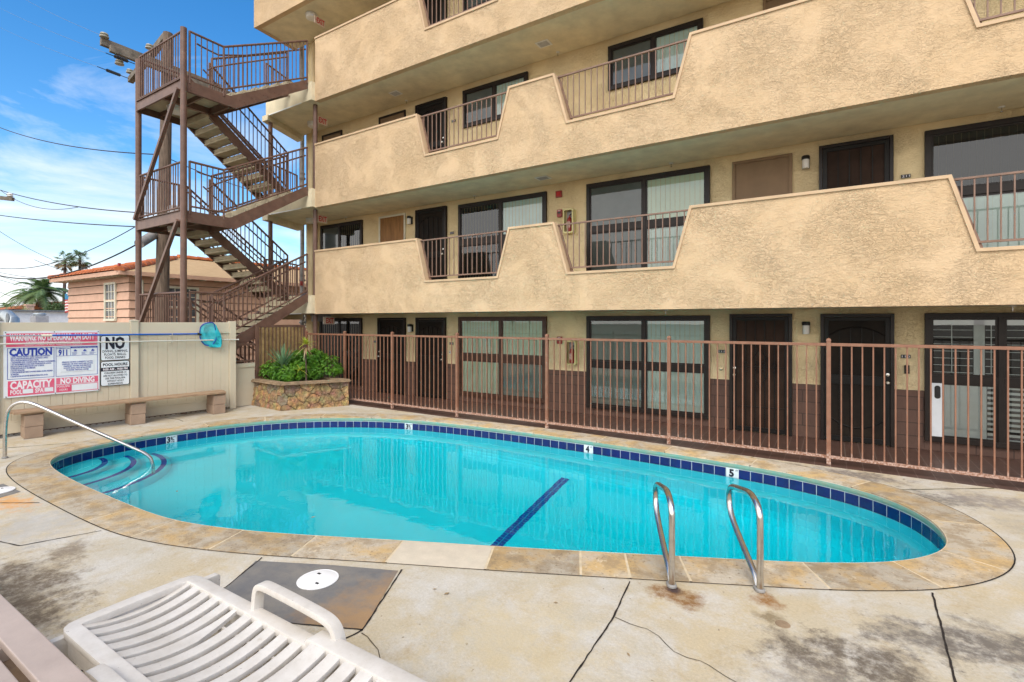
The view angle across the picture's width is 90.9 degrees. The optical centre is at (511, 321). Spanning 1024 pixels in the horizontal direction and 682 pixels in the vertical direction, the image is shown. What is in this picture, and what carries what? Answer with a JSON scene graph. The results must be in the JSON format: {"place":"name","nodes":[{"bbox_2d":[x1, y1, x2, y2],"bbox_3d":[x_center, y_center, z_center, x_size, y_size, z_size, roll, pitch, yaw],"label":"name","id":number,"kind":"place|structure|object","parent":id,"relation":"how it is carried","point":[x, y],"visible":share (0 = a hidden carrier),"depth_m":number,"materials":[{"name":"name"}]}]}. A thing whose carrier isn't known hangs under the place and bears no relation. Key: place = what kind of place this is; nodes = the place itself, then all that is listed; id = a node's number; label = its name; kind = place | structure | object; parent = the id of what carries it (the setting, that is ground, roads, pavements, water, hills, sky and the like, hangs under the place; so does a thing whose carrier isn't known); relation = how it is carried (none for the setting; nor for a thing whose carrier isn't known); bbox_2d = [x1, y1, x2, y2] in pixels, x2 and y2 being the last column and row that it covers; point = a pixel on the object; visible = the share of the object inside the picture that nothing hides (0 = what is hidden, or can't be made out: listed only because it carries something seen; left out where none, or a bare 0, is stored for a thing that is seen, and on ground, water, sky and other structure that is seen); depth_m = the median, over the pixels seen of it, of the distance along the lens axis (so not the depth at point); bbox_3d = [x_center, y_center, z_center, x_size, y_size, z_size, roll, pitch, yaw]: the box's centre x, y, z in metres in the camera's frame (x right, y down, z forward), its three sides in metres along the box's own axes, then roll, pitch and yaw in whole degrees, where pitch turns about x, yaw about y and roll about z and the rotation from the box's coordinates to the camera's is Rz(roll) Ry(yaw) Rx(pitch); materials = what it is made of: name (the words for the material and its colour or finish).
{"place":"outdoors","nodes":[
{"label":"outdoors","id":0,"kind":"place"},
{"bbox_2d":[0,193,14,200],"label":"street lamp","id":1,"kind":"object","parent":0,"point":[9,197],"visible":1,"depth_m":16.95,"materials":[{"name":"white metal"}]},
{"bbox_2d":[6,313,9,321],"bbox_3d":[-27.517,-0.088,27.543,0.560,0.786,0.159,0,0,32],"label":"satellite dish","id":2,"kind":"object","parent":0,"point":[7,317],"visible":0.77,"depth_m":27.46,"materials":[{"name":"grey metal"}]},
{"bbox_2d":[0,310,19,321],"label":"rooftop duct","id":3,"kind":"object","parent":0,"point":[14,317],"visible":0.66,"depth_m":28.12,"materials":[{"name":"silver metal"}]},
{"bbox_2d":[30,313,48,321],"bbox_3d":[-28.594,-0.219,30.501,1.000,0.630,0.650,0,0,32],"label":"rooftop fan unit","id":4,"kind":"object","parent":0,"point":[38,317],"visible":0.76,"depth_m":30.26,"materials":[{"name":"silver metal"}]},
{"bbox_2d":[7,413,1013,590],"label":"swimming pool","id":5,"kind":"structure","parent":0,"point":[972,551],"depth_m":4.74,"materials":[{"name":"beige stone"}]},
{"bbox_2d":[1,400,153,463],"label":"pool entry handrail","id":6,"kind":"object","parent":5,"relation":"attached to","point":[46,409],"visible":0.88,"depth_m":7.34,"materials":[{"name":"silver metal"}]},
{"bbox_2d":[57,427,939,562],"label":"pool water","id":7,"kind":"structure","parent":5,"relation":"in","point":[397,484],"depth_m":6.17,"materials":[{"name":"blue liquid"}]},
{"bbox_2d":[0,404,1023,681],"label":"pool deck","id":8,"kind":"structure","parent":0,"point":[60,568],"depth_m":3.43,"materials":[{"name":"concrete"}]},
{"bbox_2d":[0,486,15,493],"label":"skimmer port","id":9,"kind":"object","parent":8,"relation":"on","point":[6,489],"visible":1,"depth_m":5.82,"materials":[{"name":"white plastic"}]},
{"bbox_2d":[0,594,91,681],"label":"plank bench","id":10,"kind":"object","parent":8,"relation":"on","point":[29,652],"visible":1,"depth_m":2.30,"materials":[{"name":"wood"}]},
{"bbox_2d":[0,407,226,435],"bbox_3d":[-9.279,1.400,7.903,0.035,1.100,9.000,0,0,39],"label":"curb","id":11,"kind":"object","parent":8,"relation":"on","point":[111,421],"visible":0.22,"depth_m":9.70,"materials":[{"name":"beige concrete"}]},
{"bbox_2d":[0,319,235,434],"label":"vinyl fence","id":12,"kind":"object","parent":8,"relation":"on","point":[166,368],"visible":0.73,"depth_m":10.11,"materials":[{"name":"beige plastic"}]},
{"bbox_2d":[3,330,98,397],"bbox_3d":[-8.132,0.723,8.953,0.015,1.125,1.275,0,0,39],"label":"pool rules sign","id":13,"kind":"object","parent":12,"relation":"attached to","point":[37,369],"visible":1,"depth_m":8.91,"materials":[{"name":"white plastic"}]},
{"bbox_2d":[100,360,129,385],"bbox_3d":[-7.582,0.980,9.637,0.008,0.470,0.450,0,0,39],"label":"metal rules sign","id":14,"kind":"object","parent":12,"relation":"attached to","point":[112,373],"visible":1,"depth_m":9.63,"materials":[{"name":"white metal"}]},
{"bbox_2d":[100,335,129,360],"bbox_3d":[-7.583,0.497,9.637,0.007,0.475,0.450,0,0,39],"label":"metal rules sign","id":15,"kind":"object","parent":12,"relation":"attached to","point":[115,351],"visible":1,"depth_m":9.64,"materials":[{"name":"white metal"}]},
{"bbox_3d":[-6.975,0.270,10.331,0.127,0.360,0.041,0,0,32],"label":"pole hook","id":16,"kind":"object","parent":12,"relation":"attached to","visible":0},
{"bbox_2d":[0,322,221,347],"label":"skimmer net pole","id":17,"kind":"object","parent":16,"relation":"hanging from","point":[208,330],"visible":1,"depth_m":10.73,"materials":[{"name":"blue metal"}]},
{"bbox_2d":[0,339,238,344],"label":"white pole","id":18,"kind":"object","parent":16,"relation":"hanging from","point":[108,341],"visible":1,"depth_m":9.47,"materials":[{"name":"metal"}]},
{"bbox_2d":[10,390,225,438],"bbox_3d":[-7.266,1.715,9.626,0.405,0.462,3.350,0,0,39],"label":"plank bench","id":19,"kind":"object","parent":8,"relation":"on","point":[32,422],"visible":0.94,"depth_m":9.51,"materials":[{"name":"concrete"}]},
{"bbox_2d":[49,573,426,681],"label":"resin sun lounger","id":20,"kind":"object","parent":8,"relation":"on","point":[152,635],"visible":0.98,"depth_m":2.53,"materials":[{"name":"white plastic"}]},
{"bbox_2d":[236,343,254,406],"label":"vinyl wall","id":21,"kind":"structure","parent":8,"relation":"on","point":[245,376],"depth_m":11.68,"materials":[{"name":"beige plastic"}]},
{"bbox_2d":[251,376,350,410],"bbox_3d":[-5.186,1.643,11.956,2.591,0.613,1.483,0,0,32],"label":"stone planter","id":22,"kind":"object","parent":8,"relation":"on","point":[323,392],"visible":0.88,"depth_m":11.41,"materials":[{"name":"stone"}]},
{"bbox_2d":[258,360,296,381],"bbox_3d":[-5.432,1.162,11.995,1.269,0.623,0.893,0,0,32],"label":"planter shrub","id":23,"kind":"object","parent":22,"relation":"in","point":[280,375],"visible":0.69,"depth_m":11.71,"materials":[{"name":"green plant"}]},
{"bbox_2d":[265,344,302,372],"bbox_3d":[-5.420,0.953,11.817,0.881,0.994,0.876,0,0,32],"label":"yucca","id":24,"kind":"object","parent":22,"relation":"in","point":[282,359],"visible":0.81,"depth_m":11.77,"materials":[{"name":"green plant"}]},
{"bbox_2d":[293,337,315,380],"bbox_3d":[-4.730,0.888,11.511,0.577,1.127,0.570,0,0,32],"label":"dracaena","id":25,"kind":"object","parent":22,"relation":"in","point":[306,349],"visible":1,"depth_m":11.50,"materials":[{"name":"green plant"}]},
{"bbox_2d":[285,348,329,381],"bbox_3d":[-5.080,1.050,12.125,1.197,0.854,1.122,0,0,32],"label":"planter shrub","id":26,"kind":"object","parent":22,"relation":"in","point":[315,358],"visible":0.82,"depth_m":11.90,"materials":[{"name":"green plant"}]},
{"bbox_2d":[308,354,343,379],"bbox_3d":[-4.433,1.109,11.963,0.590,0.688,0.781,0,0,44],"label":"planter shrub","id":27,"kind":"object","parent":22,"relation":"in","point":[336,370],"visible":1,"depth_m":11.92,"materials":[{"name":"green plant"}]},
{"bbox_2d":[296,569,338,589],"bbox_3d":[-1.464,1.941,3.805,0.300,0.012,0.300,0,0,32],"label":"skimmer port","id":28,"kind":"object","parent":8,"relation":"on","point":[318,579],"visible":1,"depth_m":3.79,"materials":[{"name":"white plastic"}]},
{"bbox_2d":[653,482,676,588],"bbox_3d":[1.217,1.634,4.060,0.070,0.693,0.784,0,0,7],"label":"pool grab rail","id":29,"kind":"object","parent":8,"relation":"attached to","point":[669,560],"visible":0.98,"depth_m":3.78,"materials":[{"name":"silver metal"}]},
{"bbox_2d":[726,484,764,592],"bbox_3d":[1.836,1.634,4.000,0.070,0.693,0.784,0,0,7],"label":"pool grab rail","id":30,"kind":"object","parent":8,"relation":"attached to","point":[757,572],"visible":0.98,"depth_m":3.71,"materials":[{"name":"silver metal"}]},
{"bbox_2d":[349,389,1023,491],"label":"walkway floor","id":31,"kind":"structure","parent":0,"point":[1001,466],"depth_m":8.01,"materials":[{"name":"beige concrete"}]},
{"bbox_2d":[305,330,1023,481],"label":"pool fence","id":32,"kind":"object","parent":31,"relation":"on","point":[828,344],"visible":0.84,"depth_m":8.03,"materials":[{"name":"orange metal"}]},
{"bbox_2d":[255,325,304,378],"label":"wooden fence","id":33,"kind":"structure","parent":32,"relation":"attached to","point":[268,338],"depth_m":12.25,"materials":[{"name":"brown wood"}]},
{"label":"ground","id":34,"kind":"structure","parent":0,"visible":0},
{"bbox_2d":[0,302,14,307],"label":"feather palm","id":35,"kind":"object","parent":34,"relation":"on","point":[5,305],"visible":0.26,"depth_m":49.78,"materials":[{"name":"green plant"}]},
{"bbox_2d":[0,290,50,307],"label":"feather palm","id":36,"kind":"object","parent":34,"relation":"on","point":[22,300],"visible":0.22,"depth_m":46.17,"materials":[{"name":"green plant"}]},
{"bbox_2d":[0,301,63,309],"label":"red roofed house","id":37,"kind":"structure","parent":34,"relation":"on","point":[31,307],"depth_m":45.36,"materials":[{"name":"pink"}]},
{"bbox_2d":[1,278,67,309],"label":"feather palm","id":38,"kind":"object","parent":34,"relation":"on","point":[43,297],"visible":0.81,"depth_m":45.54,"materials":[{"name":"green plant"}]},
{"bbox_2d":[0,310,68,321],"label":"white flat roof building","id":39,"kind":"structure","parent":34,"relation":"on","point":[53,315],"depth_m":31.95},
{"bbox_2d":[40,301,64,310],"bbox_3d":[-36.052,0.133,40.032,2.094,3.634,2.206,0,0,-6],"label":"round tree","id":40,"kind":"object","parent":34,"relation":"on","point":[55,306],"visible":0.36,"depth_m":39.62,"materials":[{"name":"green plant"}]},
{"bbox_2d":[51,251,76,302],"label":"fan palm","id":41,"kind":"object","parent":34,"relation":"on","point":[65,265],"visible":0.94,"depth_m":74.92,"materials":[{"name":"green plant"}]},
{"bbox_2d":[65,294,68,312],"bbox_3d":[-26.385,-0.011,29.994,0.443,3.922,0.076,0,0,11],"label":"striped flag","id":42,"kind":"object","parent":34,"relation":"on","point":[66,303],"visible":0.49,"depth_m":30.00,"materials":[{"name":"multicoloured fabric"}]},
{"bbox_2d":[67,249,91,270],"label":"fan palm","id":43,"kind":"object","parent":34,"relation":"on","point":[79,264],"visible":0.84,"depth_m":77.91,"materials":[{"name":"green plant"}]},
{"bbox_2d":[97,31,229,321],"bbox_3d":[-11.439,-3.317,15.281,4.062,10.543,3.110,0,0,14],"label":"utility pole","id":44,"kind":"object","parent":34,"relation":"on","point":[122,53],"visible":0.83,"depth_m":14.86,"materials":[{"name":"brown wood"}]},
{"bbox_2d":[0,245,134,278],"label":"overhead cable","id":45,"kind":"object","parent":44,"relation":"attached to","point":[75,270],"visible":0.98,"depth_m":16.48,"materials":[{"name":"black rubber"}]},
{"bbox_2d":[0,215,134,226],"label":"overhead cable","id":46,"kind":"object","parent":44,"relation":"attached to","point":[71,222],"visible":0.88,"depth_m":18.37,"materials":[{"name":"black rubber"}]},
{"bbox_2d":[0,227,134,268],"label":"overhead cable","id":47,"kind":"object","parent":44,"relation":"attached to","point":[73,256],"visible":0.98,"depth_m":16.73,"materials":[{"name":"black rubber"}]},
{"bbox_2d":[1,190,149,213],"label":"overhead cable","id":48,"kind":"object","parent":44,"relation":"attached to","point":[74,206],"visible":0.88,"depth_m":18.21,"materials":[{"name":"black rubber"}]},
{"bbox_2d":[0,190,77,209],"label":"overhead cable","id":49,"kind":"object","parent":48,"relation":"hanging from","point":[43,208],"visible":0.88,"depth_m":19.81,"materials":[{"name":"black rubber"}]},
{"bbox_2d":[0,127,152,154],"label":"overhead cable","id":50,"kind":"object","parent":44,"relation":"attached to","point":[80,147],"visible":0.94,"depth_m":18.40,"materials":[{"name":"black rubber"}]},
{"bbox_2d":[47,254,305,362],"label":"pink house","id":51,"kind":"structure","parent":34,"relation":"on","point":[103,294],"depth_m":17.60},
{"bbox_2d":[103,282,116,320],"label":"window","id":52,"kind":"structure","parent":51,"relation":"in","point":[110,286],"depth_m":16.64,"materials":[{"name":"white wood"}]},
{"bbox_2d":[169,286,198,321],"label":"window","id":53,"kind":"structure","parent":51,"relation":"in","point":[171,288],"depth_m":17.51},
{"bbox_2d":[132,26,307,413],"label":"steel staircase","id":54,"kind":"structure","parent":34,"relation":"on","point":[201,106],"depth_m":12.05,"materials":[{"name":"brown metal"}]},
{"bbox_2d":[166,104,179,115],"bbox_3d":[-7.869,-4.964,11.830,0.400,0.128,0.400,0,0,32],"label":"ceiling lamp","id":55,"kind":"object","parent":54,"relation":"attached to","point":[176,110],"visible":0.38,"depth_m":11.70,"materials":[{"name":"white paint"}]},
{"bbox_2d":[167,226,179,233],"bbox_3d":[-7.910,-2.164,11.915,0.400,0.128,0.400,0,0,32],"label":"ceiling lamp","id":56,"kind":"object","parent":54,"relation":"attached to","point":[169,228],"visible":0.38,"depth_m":11.76,"materials":[{"name":"white paint"}]},
{"bbox_2d":[299,47,305,324],"bbox_3d":[-6.690,-3.950,16.093,0.196,11.800,0.267,0,0,-30],"label":"fire standpipe","id":57,"kind":"object","parent":34,"relation":"on","point":[301,322],"visible":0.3,"depth_m":16.07,"materials":[{"name":"brown metal"}]},
{"bbox_2d":[254,0,1023,459],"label":"apartment building","id":58,"kind":"structure","parent":34,"relation":"on","point":[734,222],"depth_m":9.08,"materials":[{"name":"paint"}]},
{"bbox_2d":[306,218,312,223],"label":"ceiling lamp","id":59,"kind":"object","parent":58,"relation":"attached to","point":[309,220],"visible":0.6,"depth_m":14.63,"materials":[{"name":"white paint"}]},
{"bbox_2d":[305,11,317,21],"bbox_3d":[-5.620,-8.554,14.135,0.320,0.128,0.320,0,0,32],"label":"ceiling lamp","id":60,"kind":"object","parent":58,"relation":"attached to","point":[309,15],"visible":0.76,"depth_m":14.03,"materials":[{"name":"white paint"}]},
{"bbox_2d":[307,121,318,127],"bbox_3d":[-5.812,-5.754,14.730,0.320,0.128,0.320,0,0,32],"label":"ceiling lamp","id":61,"kind":"object","parent":58,"relation":"attached to","point":[310,124],"visible":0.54,"depth_m":14.61,"materials":[{"name":"white paint"}]},
{"bbox_2d":[314,15,324,27],"bbox_3d":[-5.355,-8.350,14.027,0.044,0.200,0.340,0,0,32],"label":"exit sign","id":62,"kind":"object","parent":58,"relation":"attached to","point":[319,21],"visible":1,"depth_m":14.01,"materials":[{"name":"plastic"}]},
{"bbox_2d":[310,314,330,320],"bbox_3d":[-5.468,-0.110,14.423,0.290,0.200,0.490,0,0,32],"label":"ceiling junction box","id":63,"kind":"object","parent":58,"relation":"attached to","point":[320,317],"visible":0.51,"depth_m":14.29,"materials":[{"name":"grey metal"}]},
{"bbox_2d":[318,116,326,126],"bbox_3d":[-5.271,-5.570,13.974,0.044,0.200,0.340,0,0,32],"label":"exit sign","id":64,"kind":"object","parent":58,"relation":"attached to","point":[322,121],"visible":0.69,"depth_m":13.97,"materials":[{"name":"plastic"}]},
{"bbox_2d":[318,215,326,223],"bbox_3d":[-5.271,-2.850,13.974,0.044,0.200,0.340,0,0,32],"label":"exit sign","id":65,"kind":"object","parent":58,"relation":"attached to","point":[322,219],"visible":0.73,"depth_m":13.97,"materials":[{"name":"plastic"}]},
{"bbox_2d":[323,317,333,323],"bbox_3d":[-5.017,-0.035,13.813,0.044,0.200,0.340,0,0,32],"label":"exit sign","id":66,"kind":"object","parent":58,"relation":"attached to","point":[328,320],"visible":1,"depth_m":13.78,"materials":[{"name":"plastic"}]},
{"bbox_2d":[322,130,342,140],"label":"window","id":67,"kind":"structure","parent":58,"relation":"in","point":[338,133],"depth_m":15.00,"materials":[{"name":"brown metal"}]},
{"bbox_2d":[319,318,362,384],"bbox_3d":[-5.042,0.845,14.798,1.850,1.910,0.059,0,0,32],"label":"window","id":68,"kind":"structure","parent":58,"relation":"in","point":[340,325],"depth_m":14.67,"materials":[{"name":"black glass"}]},
{"bbox_2d":[320,220,362,249],"bbox_3d":[-5.016,-2.250,14.782,1.830,1.290,0.059,0,0,32],"label":"window","id":69,"kind":"structure","parent":58,"relation":"in","point":[350,233],"depth_m":14.77,"materials":[{"name":"black glass"}]},
{"bbox_2d":[377,318,405,394],"bbox_3d":[-3.285,0.918,13.647,1.030,2.057,0.129,0,0,32],"label":"door","id":70,"kind":"structure","parent":58,"relation":"in","point":[385,326],"depth_m":13.69,"materials":[{"name":"brown wood"}]},
{"bbox_2d":[379,213,405,241],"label":"door","id":71,"kind":"structure","parent":58,"relation":"in","point":[391,227],"depth_m":13.68,"materials":[{"name":"orange wood"}]},
{"bbox_2d":[379,110,405,123],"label":"door","id":72,"kind":"structure","parent":58,"relation":"in","point":[400,114],"depth_m":13.67,"materials":[{"name":"brown metal"}]},
{"bbox_2d":[389,90,402,96],"bbox_3d":[-2.964,-5.814,12.836,0.300,0.012,0.240,0,0,32],"label":"soffit vent","id":73,"kind":"object","parent":58,"relation":"attached to","point":[395,93],"visible":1,"depth_m":12.83,"materials":[{"name":"beige metal"}]},
{"bbox_2d":[407,216,412,223],"bbox_3d":[-2.702,-2.675,13.269,0.124,0.210,0.146,0,0,32],"label":"wall lamp","id":74,"kind":"object","parent":58,"relation":"attached to","point":[409,219],"visible":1,"depth_m":13.22,"materials":[{"name":"white plastic"}]},
{"bbox_2d":[407,324,412,331],"bbox_3d":[-2.685,0.165,13.258,0.124,0.210,0.146,0,0,32],"label":"wall lamp","id":75,"kind":"object","parent":58,"relation":"attached to","point":[410,327],"visible":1,"depth_m":13.21,"materials":[{"name":"white glass"}]},
{"bbox_2d":[415,317,445,399],"bbox_3d":[-2.101,0.918,12.900,0.990,2.057,0.129,0,0,32],"label":"door","id":76,"kind":"structure","parent":58,"relation":"in","point":[423,326],"depth_m":12.90,"materials":[{"name":"brown metal"}]},
{"bbox_2d":[415,206,446,279],"bbox_3d":[-2.093,-1.808,12.894,1.030,2.205,0.129,0,0,32],"label":"door","id":77,"kind":"structure","parent":58,"relation":"in","point":[430,223],"depth_m":12.85,"materials":[{"name":"brown metal"}]},
{"bbox_2d":[415,96,446,152],"bbox_3d":[-2.093,-4.575,12.894,1.030,2.140,0.129,0,0,32],"label":"door","id":78,"kind":"structure","parent":58,"relation":"in","point":[438,104],"depth_m":12.83,"materials":[{"name":"brown metal"}]},
{"bbox_2d":[424,0,446,24],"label":"door","id":79,"kind":"structure","parent":58,"relation":"in","point":[426,1],"depth_m":12.83,"materials":[{"name":"brown metal"}]},
{"bbox_2d":[463,0,488,10],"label":"window","id":80,"kind":"structure","parent":58,"relation":"in","point":[464,1],"depth_m":12.28,"materials":[{"name":"glass"}]},
{"bbox_2d":[462,71,527,128],"bbox_3d":[-0.421,-5.200,11.880,1.840,0.910,0.059,0,0,32],"label":"window","id":81,"kind":"structure","parent":58,"relation":"in","point":[498,86],"depth_m":12.01,"materials":[{"name":"brown glass"}]},
{"bbox_2d":[458,316,546,402],"bbox_3d":[-0.277,0.840,11.789,2.460,1.920,0.059,0,0,32],"label":"window","id":82,"kind":"structure","parent":58,"relation":"in","point":[504,324],"depth_m":11.70,"materials":[{"name":"clear glass"}]},
{"bbox_2d":[458,191,546,277],"bbox_3d":[-0.277,-1.852,11.789,2.460,2.055,0.059,0,0,32],"label":"window","id":83,"kind":"structure","parent":58,"relation":"in","point":[504,205],"depth_m":11.93,"materials":[{"name":"brown glass"}]},
{"bbox_2d":[535,175,551,180],"bbox_3d":[0.649,-3.014,10.578,0.300,0.012,0.240,0,0,32],"label":"soffit vent","id":84,"kind":"object","parent":58,"relation":"attached to","point":[546,177],"visible":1,"depth_m":10.58,"materials":[{"name":"grey metal"}]},
{"bbox_2d":[535,39,552,48],"bbox_3d":[0.663,-5.814,10.545,0.300,0.012,0.240,0,0,32],"label":"soffit vent","id":85,"kind":"object","parent":58,"relation":"attached to","point":[543,43],"visible":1,"depth_m":10.53,"materials":[{"name":"beige metal"}]},
{"bbox_2d":[555,190,561,197],"bbox_3d":[1.018,-2.780,10.974,0.140,0.140,0.054,0,0,32],"label":"alarm sounder","id":86,"kind":"object","parent":58,"relation":"attached to","point":[558,194],"visible":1,"depth_m":10.95,"materials":[{"name":"red plastic"}]},
{"bbox_2d":[557,209,561,216],"bbox_3d":[1.033,-2.360,10.962,0.116,0.160,0.059,0,0,32],"label":"fire alarm pull","id":87,"kind":"object","parent":58,"relation":"attached to","point":[559,212],"visible":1,"depth_m":10.94,"materials":[{"name":"red plastic"}]},
{"bbox_2d":[563,208,575,233],"bbox_3d":[1.229,-2.150,10.784,0.240,0.520,0.148,0,0,32],"label":"extinguisher cabinet","id":88,"kind":"object","parent":58,"relation":"attached to","point":[571,216],"visible":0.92,"depth_m":10.76,"materials":[{"name":"yellow plastic"}]},
{"bbox_2d":[567,340,577,364],"bbox_3d":[1.279,0.660,10.752,0.240,0.520,0.148,0,0,32],"label":"extinguisher cabinet","id":89,"kind":"object","parent":58,"relation":"attached to","point":[575,352],"visible":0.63,"depth_m":10.70,"materials":[{"name":"yellow metal"}]},
{"bbox_2d":[586,315,709,418],"bbox_3d":[2.614,0.840,9.963,2.460,1.920,0.059,0,0,32],"label":"window","id":90,"kind":"structure","parent":58,"relation":"in","point":[696,327],"depth_m":9.92,"materials":[{"name":"grey glass"}]},
{"bbox_2d":[586,165,709,270],"bbox_3d":[2.614,-1.857,9.963,2.460,2.065,0.059,0,0,32],"label":"window","id":91,"kind":"structure","parent":58,"relation":"in","point":[638,195],"depth_m":10.03,"materials":[{"name":"grey glass"}]},
{"bbox_2d":[608,17,702,90],"bbox_3d":[2.766,-5.195,9.867,1.860,0.900,0.059,0,0,32],"label":"window","id":92,"kind":"structure","parent":58,"relation":"in","point":[678,32],"depth_m":9.91,"materials":[{"name":"glass"}]},
{"bbox_2d":[729,314,791,435],"bbox_3d":[4.341,0.904,8.831,0.990,2.087,0.129,0,0,32],"label":"door","id":93,"kind":"structure","parent":58,"relation":"in","point":[742,327],"depth_m":8.84,"materials":[{"name":"brown wood"}]},
{"bbox_2d":[732,153,791,199],"bbox_3d":[4.382,-1.792,8.858,0.950,2.175,0.039,0,0,32],"label":"door","id":94,"kind":"structure","parent":58,"relation":"in","point":[771,175],"depth_m":8.85,"materials":[{"name":"brown paint"}]},
{"bbox_2d":[763,0,796,10],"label":"door","id":95,"kind":"structure","parent":58,"relation":"in","point":[767,4],"depth_m":8.76,"materials":[{"name":"brown paint"}]},
{"bbox_2d":[801,155,809,168],"bbox_3d":[4.924,-2.675,8.452,0.124,0.210,0.146,0,0,32],"label":"wall lamp","id":96,"kind":"object","parent":58,"relation":"attached to","point":[805,159],"visible":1,"depth_m":8.40,"materials":[{"name":"white glass"}]},
{"bbox_2d":[802,322,809,333],"bbox_3d":[4.929,0.100,8.450,0.124,0.210,0.146,0,0,32],"label":"wall lamp","id":97,"kind":"object","parent":58,"relation":"attached to","point":[805,327],"visible":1,"depth_m":8.40,"materials":[{"name":"white glass"}]},
{"bbox_2d":[819,134,893,189],"bbox_3d":[5.523,-1.807,8.117,0.990,2.205,0.074,0,0,32],"label":"door","id":98,"kind":"structure","parent":58,"relation":"in","point":[870,160],"depth_m":8.10,"materials":[{"name":"brown wood"}]},
{"bbox_2d":[820,313,893,446],"bbox_3d":[5.521,0.909,8.086,0.980,2.077,0.129,0,0,32],"label":"door","id":99,"kind":"structure","parent":58,"relation":"in","point":[840,328],"depth_m":8.08,"materials":[{"name":"brown metal"}]},
{"bbox_2d":[901,174,910,178],"bbox_3d":[6.083,-2.250,7.787,0.118,0.054,0.010,0,0,32],"label":"house number","id":100,"kind":"object","parent":58,"relation":"attached to","point":[906,176],"visible":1,"depth_m":7.78,"materials":[{"name":"black plastic"}]},
{"bbox_2d":[904,365,909,373],"bbox_3d":[6.094,0.735,7.780,0.065,0.130,0.032,0,0,32],"label":"intercom","id":101,"kind":"object","parent":58,"relation":"attached to","point":[905,369],"visible":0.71,"depth_m":7.77,"materials":[{"name":"grey metal"}]},
{"bbox_2d":[924,313,1023,449],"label":"window","id":102,"kind":"structure","parent":58,"relation":"in","point":[963,329],"depth_m":7.35,"materials":[{"name":"grey glass"}]},
{"bbox_2d":[924,115,1023,247],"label":"window","id":103,"kind":"structure","parent":58,"relation":"in","point":[994,146],"depth_m":7.29,"materials":[{"name":"glass"}]}
]}

